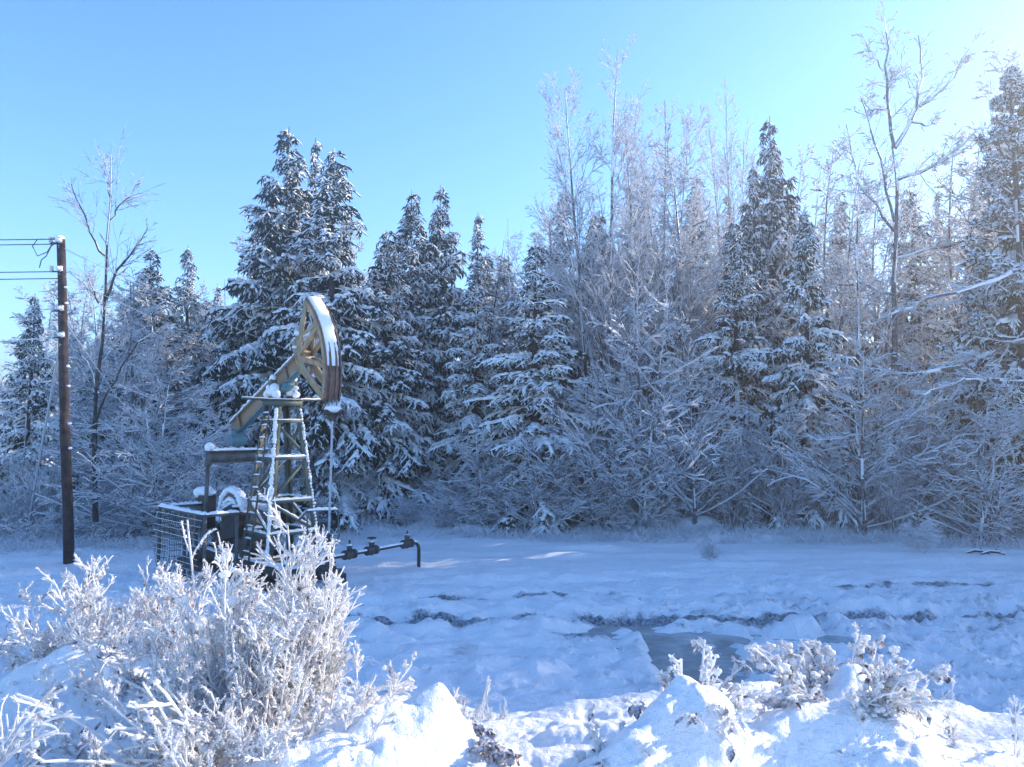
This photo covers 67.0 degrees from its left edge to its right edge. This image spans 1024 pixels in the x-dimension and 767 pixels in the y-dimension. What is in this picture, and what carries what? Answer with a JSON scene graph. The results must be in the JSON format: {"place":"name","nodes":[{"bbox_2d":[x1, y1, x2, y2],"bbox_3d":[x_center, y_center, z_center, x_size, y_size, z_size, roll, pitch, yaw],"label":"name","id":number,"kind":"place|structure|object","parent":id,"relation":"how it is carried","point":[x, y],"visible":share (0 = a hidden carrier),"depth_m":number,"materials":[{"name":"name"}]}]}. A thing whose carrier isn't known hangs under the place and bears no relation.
{"place":"outdoors","nodes":[
{"label":"outdoors","id":0,"kind":"place"},
{"bbox_2d":[0,425,1023,766],"bbox_3d":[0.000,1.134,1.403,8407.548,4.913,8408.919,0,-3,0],"label":"ground","id":1,"kind":"structure","parent":0,"point":[508,617],"depth_m":10.51,"materials":[{"name":"white snow"}]},
{"bbox_2d":[0,457,47,539],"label":"shrub","id":2,"kind":"object","parent":1,"relation":"on","point":[2,515],"visible":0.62,"depth_m":20.10,"materials":[{"name":"white plant"}]},
{"bbox_2d":[0,296,83,532],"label":"spruce tree","id":3,"kind":"object","parent":1,"relation":"on","point":[12,437],"visible":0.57,"depth_m":21.80,"materials":[{"name":"green plant"}]},
{"bbox_2d":[0,277,85,463],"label":"bare tree","id":4,"kind":"object","parent":1,"relation":"on","point":[52,347],"visible":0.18,"depth_m":47.63,"materials":[{"name":"white plant"}]},
{"bbox_2d":[0,432,90,532],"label":"shrub","id":5,"kind":"object","parent":1,"relation":"on","point":[27,468],"visible":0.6,"depth_m":20.64,"materials":[{"name":"white plant"}]},
{"bbox_2d":[0,492,92,543],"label":"shrub","id":6,"kind":"object","parent":1,"relation":"on","point":[39,531],"visible":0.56,"depth_m":19.46,"materials":[{"name":"white plant"}]},
{"bbox_2d":[32,235,74,563],"bbox_3d":[-9.921,0.467,16.755,0.934,7.421,0.537,1,-3,-12],"label":"utility pole","id":7,"kind":"object","parent":1,"relation":"on","point":[65,423],"visible":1,"depth_m":16.79,"materials":[{"name":"brown wood"}]},
{"bbox_2d":[1,270,118,449],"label":"bare tree","id":8,"kind":"object","parent":1,"relation":"on","point":[76,323],"visible":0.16,"depth_m":37.14,"materials":[{"name":"white plant"}]},
{"bbox_2d":[0,281,137,495],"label":"bare tree","id":9,"kind":"object","parent":1,"relation":"on","point":[71,379],"visible":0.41,"depth_m":25.52,"materials":[{"name":"white plant"}]},
{"bbox_2d":[42,272,121,455],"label":"bare tree","id":10,"kind":"object","parent":1,"relation":"on","point":[83,320],"visible":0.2,"depth_m":33.42,"materials":[{"name":"white plant"}]},
{"bbox_2d":[0,621,196,766],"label":"frosted bush","id":11,"kind":"object","parent":1,"relation":"on","point":[38,716],"visible":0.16,"depth_m":3.32,"materials":[{"name":"twig"},{"name":"frost"}]},
{"bbox_2d":[47,325,163,501],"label":"tree","id":12,"kind":"object","parent":1,"relation":"on","point":[88,386],"visible":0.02,"depth_m":28.46,"materials":[{"name":"green plant"}]},
{"bbox_2d":[48,487,171,543],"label":"shrub","id":13,"kind":"object","parent":1,"relation":"on","point":[102,529],"visible":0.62,"depth_m":19.83,"materials":[{"name":"white plant"}]},
{"bbox_2d":[18,267,204,478],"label":"bare tree","id":14,"kind":"object","parent":1,"relation":"on","point":[122,298],"visible":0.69,"depth_m":23.04,"materials":[{"name":"white plant"}]},
{"bbox_2d":[45,128,178,521],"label":"birch tree","id":15,"kind":"object","parent":1,"relation":"on","point":[107,290],"visible":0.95,"depth_m":19.59,"materials":[{"name":"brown plant"}]},
{"bbox_2d":[0,552,248,668],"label":"frosted bush","id":16,"kind":"object","parent":1,"relation":"on","point":[41,646],"visible":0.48,"depth_m":4.94,"materials":[{"name":"twig"},{"name":"frost"}]},
{"bbox_2d":[72,249,203,493],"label":"spruce tree","id":17,"kind":"object","parent":1,"relation":"on","point":[163,302],"visible":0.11,"depth_m":28.89,"materials":[{"name":"green plant"}]},
{"bbox_2d":[7,349,283,533],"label":"young tree","id":18,"kind":"object","parent":1,"relation":"on","point":[130,448],"visible":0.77,"depth_m":19.91,"materials":[{"name":"white plant"}]},
{"bbox_2d":[8,662,282,766],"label":"frosted bush","id":19,"kind":"object","parent":1,"relation":"on","point":[82,751],"visible":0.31,"depth_m":3.69,"materials":[{"name":"twig"},{"name":"frost"}]},
{"bbox_2d":[91,281,213,457],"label":"bare tree","id":20,"kind":"object","parent":1,"relation":"on","point":[165,360],"visible":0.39,"depth_m":28.08,"materials":[{"name":"white plant"}]},
{"bbox_2d":[10,620,295,766],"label":"frosted bush","id":21,"kind":"object","parent":1,"relation":"on","point":[250,705],"visible":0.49,"depth_m":3.54,"materials":[{"name":"white plant"}]},
{"bbox_2d":[54,559,308,708],"bbox_3d":[-1.973,1.491,4.615,1.446,0.856,1.458,0,-3,0],"label":"frosted bush","id":22,"kind":"object","parent":1,"relation":"on","point":[81,682],"visible":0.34,"depth_m":4.51,"materials":[{"name":"white plant"}]},
{"bbox_2d":[161,248,215,434],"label":"spruce tree","id":23,"kind":"object","parent":1,"relation":"on","point":[189,295],"visible":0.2,"depth_m":30.01,"materials":[{"name":"green plant"}]},
{"bbox_2d":[152,501,239,587],"bbox_3d":[-6.011,3.071,14.972,2.238,1.426,1.061,-3,-4,45],"label":"guard fence","id":24,"kind":"object","parent":1,"relation":"on","point":[175,507],"visible":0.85,"depth_m":14.53,"materials":[{"name":"grey metal"}]},
{"bbox_2d":[152,520,250,711],"bbox_3d":[-1.633,1.339,4.180,0.520,1.213,0.383,-2,-3,31],"label":"frosted bush","id":25,"kind":"object","parent":1,"relation":"on","point":[231,600],"visible":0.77,"depth_m":4.16,"materials":[{"name":"white plant"}]},
{"bbox_2d":[114,387,299,537],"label":"young tree","id":26,"kind":"object","parent":1,"relation":"on","point":[219,488],"visible":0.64,"depth_m":19.80,"materials":[{"name":"white plant"}]},
{"bbox_2d":[173,186,282,494],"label":"spruce tree","id":27,"kind":"object","parent":1,"relation":"on","point":[233,344],"visible":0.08,"depth_m":26.77,"materials":[{"name":"green plant"}]},
{"bbox_2d":[115,569,366,730],"bbox_3d":[-1.409,1.500,4.190,0.968,0.956,0.994,-1,-3,19],"label":"frosted bush","id":28,"kind":"object","parent":1,"relation":"on","point":[285,673],"visible":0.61,"depth_m":4.01,"materials":[{"name":"white plant"}]},
{"bbox_2d":[91,642,398,766],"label":"frosted bush","id":29,"kind":"object","parent":1,"relation":"on","point":[179,753],"visible":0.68,"depth_m":3.56,"materials":[{"name":"white plant"}]},
{"bbox_2d":[177,296,345,591],"bbox_3d":[-4.809,1.113,15.322,4.885,5.333,1.664,-3,-4,45],"label":"pumpjack","id":30,"kind":"object","parent":1,"relation":"on","point":[255,525],"visible":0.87,"depth_m":14.83,"materials":[{"name":"metal"}]},
{"bbox_2d":[170,128,377,511],"bbox_3d":[-7.507,-1.549,25.633,7.028,14.210,7.243,1,-3,-14],"label":"spruce tree","id":31,"kind":"object","parent":1,"relation":"on","point":[275,262],"visible":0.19,"depth_m":24.96,"materials":[{"name":"green plant"}]},
{"bbox_2d":[249,486,364,711],"bbox_3d":[-1.160,1.280,4.319,0.615,1.419,0.749,0,-3,0],"label":"frosted bush","id":32,"kind":"object","parent":1,"relation":"on","point":[303,592],"visible":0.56,"depth_m":4.30,"materials":[{"name":"white plant"}]},
{"bbox_2d":[292,138,342,309],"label":"spruce tree","id":33,"kind":"object","parent":1,"relation":"on","point":[315,149],"visible":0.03,"depth_m":27.83,"materials":[{"name":"green plant"}]},
{"bbox_2d":[281,425,373,517],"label":"shrub","id":34,"kind":"object","parent":1,"relation":"on","point":[341,476],"visible":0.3,"depth_m":22.04,"materials":[{"name":"white plant"}]},
{"bbox_2d":[227,148,443,534],"bbox_3d":[-5.277,-1.181,24.147,6.581,12.532,6.413,0,-3,3],"label":"spruce tree","id":35,"kind":"object","parent":1,"relation":"on","point":[335,248],"visible":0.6,"depth_m":23.36,"materials":[{"name":"green plant"}]},
{"bbox_2d":[314,479,364,530],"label":"shrub","id":36,"kind":"object","parent":1,"relation":"on","point":[351,504],"visible":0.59,"depth_m":21.30,"materials":[{"name":"white plant"}]},
{"bbox_2d":[278,641,417,728],"bbox_3d":[-0.952,1.780,4.210,1.135,0.688,1.179,0,-3,0],"label":"frosted bush","id":37,"kind":"object","parent":1,"relation":"on","point":[404,685],"visible":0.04,"depth_m":4.39,"materials":[{"name":"frost"},{"name":"bare woody twigs"}]},
{"bbox_2d":[313,466,383,513],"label":"shrub","id":38,"kind":"object","parent":1,"relation":"on","point":[363,490],"visible":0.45,"depth_m":22.52,"materials":[{"name":"white plant"}]},
{"bbox_2d":[333,531,420,566],"bbox_3d":[-2.557,3.391,14.793,0.179,0.999,2.630,-2,-3,30],"label":"flow line","id":39,"kind":"object","parent":1,"relation":"on","point":[349,553],"visible":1,"depth_m":14.62,"materials":[{"name":"metal"}]},
{"bbox_2d":[338,231,461,521],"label":"spruce tree","id":40,"kind":"object","parent":1,"relation":"on","point":[401,377],"visible":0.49,"depth_m":24.49,"materials":[{"name":"green plant"}]},
{"bbox_2d":[382,488,435,527],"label":"shrub","id":41,"kind":"object","parent":1,"relation":"on","point":[410,506],"visible":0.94,"depth_m":21.97,"materials":[{"name":"white plant"}]},
{"bbox_2d":[377,190,468,485],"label":"spruce tree","id":42,"kind":"object","parent":1,"relation":"on","point":[409,252],"visible":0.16,"depth_m":26.78,"materials":[{"name":"green plant"}]},
{"bbox_2d":[414,457,465,514],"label":"shrub","id":43,"kind":"object","parent":1,"relation":"on","point":[430,489],"visible":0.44,"depth_m":23.52,"materials":[{"name":"white plant"}]},
{"bbox_2d":[414,481,475,530],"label":"shrub","id":44,"kind":"object","parent":1,"relation":"on","point":[448,518],"visible":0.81,"depth_m":21.50,"materials":[{"name":"white plant"}]},
{"bbox_2d":[404,185,494,481],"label":"spruce tree","id":45,"kind":"object","parent":1,"relation":"on","point":[449,267],"visible":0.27,"depth_m":27.26,"materials":[{"name":"green plant"}]},
{"bbox_2d":[425,258,521,513],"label":"spruce tree","id":46,"kind":"object","parent":1,"relation":"on","point":[463,377],"visible":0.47,"depth_m":24.67,"materials":[{"name":"green plant"}]},
{"bbox_2d":[408,430,543,525],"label":"young tree","id":47,"kind":"object","parent":1,"relation":"on","point":[471,486],"visible":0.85,"depth_m":21.62,"materials":[{"name":"white plant"}]},
{"bbox_2d":[454,215,505,414],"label":"spruce tree","id":48,"kind":"object","parent":1,"relation":"on","point":[479,219],"visible":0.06,"depth_m":32.14,"materials":[{"name":"green plant"}]},
{"bbox_2d":[457,720,521,766],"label":"dead plant","id":49,"kind":"object","parent":1,"relation":"on","point":[488,748],"visible":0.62,"depth_m":3.70,"materials":[{"name":"white plant"}]},
{"bbox_2d":[450,480,534,532],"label":"shrub","id":50,"kind":"object","parent":1,"relation":"on","point":[477,519],"visible":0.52,"depth_m":21.36,"materials":[{"name":"white plant"}]},
{"bbox_2d":[481,253,525,453],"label":"spruce tree","id":51,"kind":"object","parent":1,"relation":"on","point":[504,334],"visible":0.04,"depth_m":34.03,"materials":[{"name":"green plant"}]},
{"bbox_2d":[0,506,1023,555],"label":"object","id":52,"kind":"structure","parent":1,"relation":"on","point":[49,542],"depth_m":19.98,"materials":[{"name":"white"}]},
{"bbox_2d":[456,427,609,526],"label":"young tree","id":53,"kind":"object","parent":1,"relation":"on","point":[531,486],"visible":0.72,"depth_m":21.26,"materials":[{"name":"white plant"}]},
{"bbox_2d":[459,240,632,535],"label":"spruce tree","id":54,"kind":"object","parent":1,"relation":"on","point":[529,382],"visible":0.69,"depth_m":22.57,"materials":[{"name":"green plant"}]},
{"bbox_2d":[527,191,607,482],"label":"spruce tree","id":55,"kind":"object","parent":1,"relation":"on","point":[573,365],"visible":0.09,"depth_m":27.97,"materials":[{"name":"green plant"}]},
{"bbox_2d":[539,182,617,428],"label":"birch tree","id":56,"kind":"object","parent":1,"relation":"on","point":[584,350],"visible":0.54,"depth_m":24.52,"materials":[{"name":"white plant"}]},
{"bbox_2d":[484,32,698,508],"bbox_3d":[2.863,-3.209,24.994,6.109,15.572,6.035,3,-4,-45],"label":"alder tree","id":57,"kind":"object","parent":1,"relation":"on","point":[632,232],"visible":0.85,"depth_m":24.60,"materials":[{"name":"white plant"}]},
{"bbox_2d":[501,350,689,527],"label":"young tree","id":58,"kind":"object","parent":1,"relation":"on","point":[619,448],"visible":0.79,"depth_m":21.01,"materials":[{"name":"white plant"}]},
{"bbox_2d":[544,448,650,531],"bbox_3d":[2.382,2.892,21.803,2.941,2.682,2.486,2,-4,-35],"label":"shrub","id":59,"kind":"object","parent":1,"relation":"on","point":[605,498],"visible":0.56,"depth_m":21.46,"materials":[{"name":"white plant"}]},
{"bbox_2d":[566,210,645,472],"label":"spruce tree","id":60,"kind":"object","parent":1,"relation":"on","point":[583,267],"visible":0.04,"depth_m":30.17,"materials":[{"name":"green plant"}]},
{"bbox_2d":[572,699,657,766],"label":"frosted bush","id":61,"kind":"object","parent":1,"relation":"on","point":[598,745],"visible":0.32,"depth_m":3.63,"materials":[{"name":"white plant"}]},
{"bbox_2d":[532,268,751,526],"bbox_3d":[3.552,0.548,21.964,5.776,7.355,6.559,-1,-3,26],"label":"young tree","id":62,"kind":"object","parent":1,"relation":"on","point":[665,402],"visible":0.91,"depth_m":21.04,"materials":[{"name":"white plant"}]},
{"bbox_2d":[598,491,688,534],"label":"shrub","id":63,"kind":"object","parent":1,"relation":"on","point":[652,517],"visible":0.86,"depth_m":21.20,"materials":[{"name":"white plant"}]},
{"bbox_2d":[589,95,749,498],"bbox_3d":[5.273,-3.121,26.923,5.466,14.851,5.400,-1,-3,12],"label":"alder tree","id":64,"kind":"object","parent":1,"relation":"on","point":[675,265],"visible":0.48,"depth_m":26.60,"materials":[{"name":"white plant"}]},
{"bbox_2d":[650,461,715,517],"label":"shrub","id":65,"kind":"object","parent":1,"relation":"on","point":[676,501],"visible":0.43,"depth_m":22.19,"materials":[{"name":"white plant"}]},
{"bbox_2d":[605,330,779,524],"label":"young tree","id":66,"kind":"object","parent":1,"relation":"on","point":[693,470],"visible":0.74,"depth_m":21.81,"materials":[{"name":"white plant"}]},
{"bbox_2d":[608,122,784,460],"bbox_3d":[6.015,-2.101,26.311,5.656,13.276,6.714,0,-3,9],"label":"bare tree","id":67,"kind":"object","parent":1,"relation":"on","point":[680,260],"visible":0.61,"depth_m":25.58,"materials":[{"name":"white plant"}]},
{"bbox_2d":[668,173,728,422],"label":"spruce tree","id":68,"kind":"object","parent":1,"relation":"on","point":[694,208],"visible":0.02,"depth_m":40.69,"materials":[{"name":"green plant"}]},
{"bbox_2d":[621,636,795,762],"bbox_3d":[0.972,1.509,3.702,0.834,0.526,0.732,2,-4,-39],"label":"frosted bush","id":69,"kind":"object","parent":1,"relation":"on","point":[707,671],"visible":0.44,"depth_m":3.72,"materials":[{"name":"white plant"}]},
{"bbox_2d":[672,77,773,341],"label":"alder tree","id":70,"kind":"object","parent":1,"relation":"on","point":[719,181],"visible":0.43,"depth_m":31.31,"materials":[{"name":"white plant"}]},
{"bbox_2d":[695,419,774,529],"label":"shrub","id":71,"kind":"object","parent":1,"relation":"on","point":[729,504],"visible":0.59,"depth_m":21.93,"materials":[{"name":"white plant"}]},
{"bbox_2d":[672,218,798,517],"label":"spruce tree","id":72,"kind":"object","parent":1,"relation":"on","point":[753,360],"visible":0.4,"depth_m":23.79,"materials":[{"name":"green plant"}]},
{"bbox_2d":[731,166,788,420],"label":"spruce tree","id":73,"kind":"object","parent":1,"relation":"on","point":[750,233],"visible":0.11,"depth_m":27.61,"materials":[{"name":"green plant"}]},
{"bbox_2d":[729,487,811,528],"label":"shrub","id":74,"kind":"object","parent":1,"relation":"on","point":[753,516],"visible":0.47,"depth_m":21.75,"materials":[{"name":"white plant"}]},
{"bbox_2d":[709,116,841,428],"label":"spruce tree","id":75,"kind":"object","parent":1,"relation":"on","point":[782,202],"visible":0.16,"depth_m":28.43,"materials":[{"name":"green plant"}]},
{"bbox_2d":[753,447,810,527],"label":"shrub","id":76,"kind":"object","parent":1,"relation":"on","point":[785,497],"visible":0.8,"depth_m":21.27,"materials":[{"name":"white plant"}]},
{"bbox_2d":[577,627,989,693],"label":"puddle water","id":77,"kind":"structure","parent":1,"relation":"on","point":[662,647],"depth_m":10.49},
{"bbox_2d":[702,390,871,524],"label":"young tree","id":78,"kind":"object","parent":1,"relation":"on","point":[802,421],"visible":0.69,"depth_m":21.52,"materials":[{"name":"white plant"}]},
{"bbox_2d":[745,210,879,530],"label":"spruce tree","id":79,"kind":"object","parent":1,"relation":"on","point":[799,296],"visible":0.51,"depth_m":22.49,"materials":[{"name":"green plant"}]},
{"bbox_2d":[727,129,899,440],"bbox_3d":[9.968,-2.094,25.703,5.091,12.604,6.043,-2,-4,39],"label":"bare tree","id":80,"kind":"object","parent":1,"relation":"on","point":[839,327],"visible":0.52,"depth_m":25.67,"materials":[{"name":"white plant"}]},
{"bbox_2d":[785,136,843,400],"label":"bare tree","id":81,"kind":"object","parent":1,"relation":"on","point":[817,179],"visible":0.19,"depth_m":38.35,"materials":[{"name":"white plant"}]},
{"bbox_2d":[798,465,875,528],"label":"shrub","id":82,"kind":"object","parent":1,"relation":"on","point":[837,517],"visible":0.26,"depth_m":21.22,"materials":[{"name":"white plant"}]},
{"bbox_2d":[820,191,873,461],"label":"spruce tree","id":83,"kind":"object","parent":1,"relation":"on","point":[844,217],"visible":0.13,"depth_m":38.60,"materials":[{"name":"green plant"}]},
{"bbox_2d":[744,622,956,729],"bbox_3d":[1.729,1.528,4.040,0.990,0.474,0.876,-1,-3,16],"label":"frosted bush","id":84,"kind":"object","parent":1,"relation":"on","point":[898,685],"visible":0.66,"depth_m":3.87,"materials":[{"name":"white plant"}]},
{"bbox_2d":[814,179,895,461],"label":"birch tree","id":85,"kind":"object","parent":1,"relation":"on","point":[859,317],"visible":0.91,"depth_m":23.76,"materials":[{"name":"white plant"}]},
{"bbox_2d":[751,330,995,535],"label":"young tree","id":86,"kind":"object","parent":1,"relation":"on","point":[844,380],"visible":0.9,"depth_m":20.26,"materials":[{"name":"white plant"}]},
{"bbox_2d":[821,154,937,468],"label":"bare tree","id":87,"kind":"object","parent":1,"relation":"on","point":[883,296],"visible":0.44,"depth_m":30.56,"materials":[{"name":"white plant"}]},
{"bbox_2d":[842,450,927,534],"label":"shrub","id":88,"kind":"object","parent":1,"relation":"on","point":[880,509],"visible":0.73,"depth_m":20.33,"materials":[{"name":"white plant"}]},
{"bbox_2d":[863,134,932,410],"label":"bare tree","id":89,"kind":"object","parent":1,"relation":"on","point":[900,186],"visible":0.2,"depth_m":44.32,"materials":[{"name":"white plant"}]},
{"bbox_2d":[809,0,996,460],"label":"bare tree","id":90,"kind":"object","parent":1,"relation":"on","point":[896,144],"visible":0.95,"depth_m":24.27,"materials":[{"name":"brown plant"}]},
{"bbox_2d":[854,190,956,470],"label":"spruce tree","id":91,"kind":"object","parent":1,"relation":"on","point":[933,326],"visible":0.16,"depth_m":31.18,"materials":[{"name":"green plant"}]},
{"bbox_2d":[837,119,1000,459],"bbox_3d":[14.075,-2.120,26.165,7.050,12.882,5.939,0,-3,-5],"label":"bare tree","id":92,"kind":"object","parent":1,"relation":"on","point":[954,322],"visible":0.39,"depth_m":25.95,"materials":[{"name":"white plant"}]},
{"bbox_2d":[895,506,944,552],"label":"shrub","id":93,"kind":"object","parent":1,"relation":"on","point":[930,531],"visible":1,"depth_m":17.58,"materials":[{"name":"white plant"}]},
{"bbox_2d":[823,342,1023,523],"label":"young tree","id":94,"kind":"object","parent":1,"relation":"on","point":[931,396],"visible":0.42,"depth_m":21.43,"materials":[{"name":"white plant"}]},
{"bbox_2d":[908,191,962,378],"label":"spruce tree","id":95,"kind":"object","parent":1,"relation":"on","point":[937,202],"visible":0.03,"depth_m":39.66,"materials":[{"name":"green plant"}]},
{"bbox_2d":[851,265,1023,467],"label":"bare tree","id":96,"kind":"object","parent":1,"relation":"on","point":[969,359],"visible":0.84,"depth_m":20.30,"materials":[{"name":"white plant"}]},
{"bbox_2d":[856,384,1023,544],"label":"young tree","id":97,"kind":"object","parent":1,"relation":"on","point":[982,485],"visible":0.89,"depth_m":19.39,"materials":[{"name":"white plant"}]},
{"bbox_2d":[909,677,1023,766],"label":"frosted bush","id":98,"kind":"object","parent":1,"relation":"on","point":[951,729],"visible":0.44,"depth_m":3.76,"materials":[{"name":"white plant"}]},
{"bbox_2d":[917,495,1023,544],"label":"shrub","id":99,"kind":"object","parent":1,"relation":"on","point":[1001,532],"visible":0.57,"depth_m":19.34,"materials":[{"name":"white plant"}]},
{"bbox_2d":[934,232,1010,503],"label":"spruce tree","id":100,"kind":"object","parent":1,"relation":"on","point":[967,398],"visible":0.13,"depth_m":22.47,"materials":[{"name":"green plant"}]},
{"bbox_2d":[922,39,1023,393],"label":"bare tree","id":101,"kind":"object","parent":1,"relation":"on","point":[990,92],"visible":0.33,"depth_m":24.02,"materials":[{"name":"plant"}]},
{"bbox_2d":[931,95,1023,522],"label":"spruce tree","id":102,"kind":"object","parent":1,"relation":"on","point":[1011,321],"visible":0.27,"depth_m":21.25,"materials":[{"name":"green plant"}]},
{"bbox_2d":[935,62,1023,507],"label":"spruce tree","id":103,"kind":"object","parent":1,"relation":"on","point":[1000,132],"visible":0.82,"depth_m":21.23,"materials":[{"name":"green plant"}]},
{"bbox_2d":[0,0,1023,381],"label":"sky","id":104,"kind":"structure","parent":0,"point":[418,96],"materials":[{"name":"blue"}]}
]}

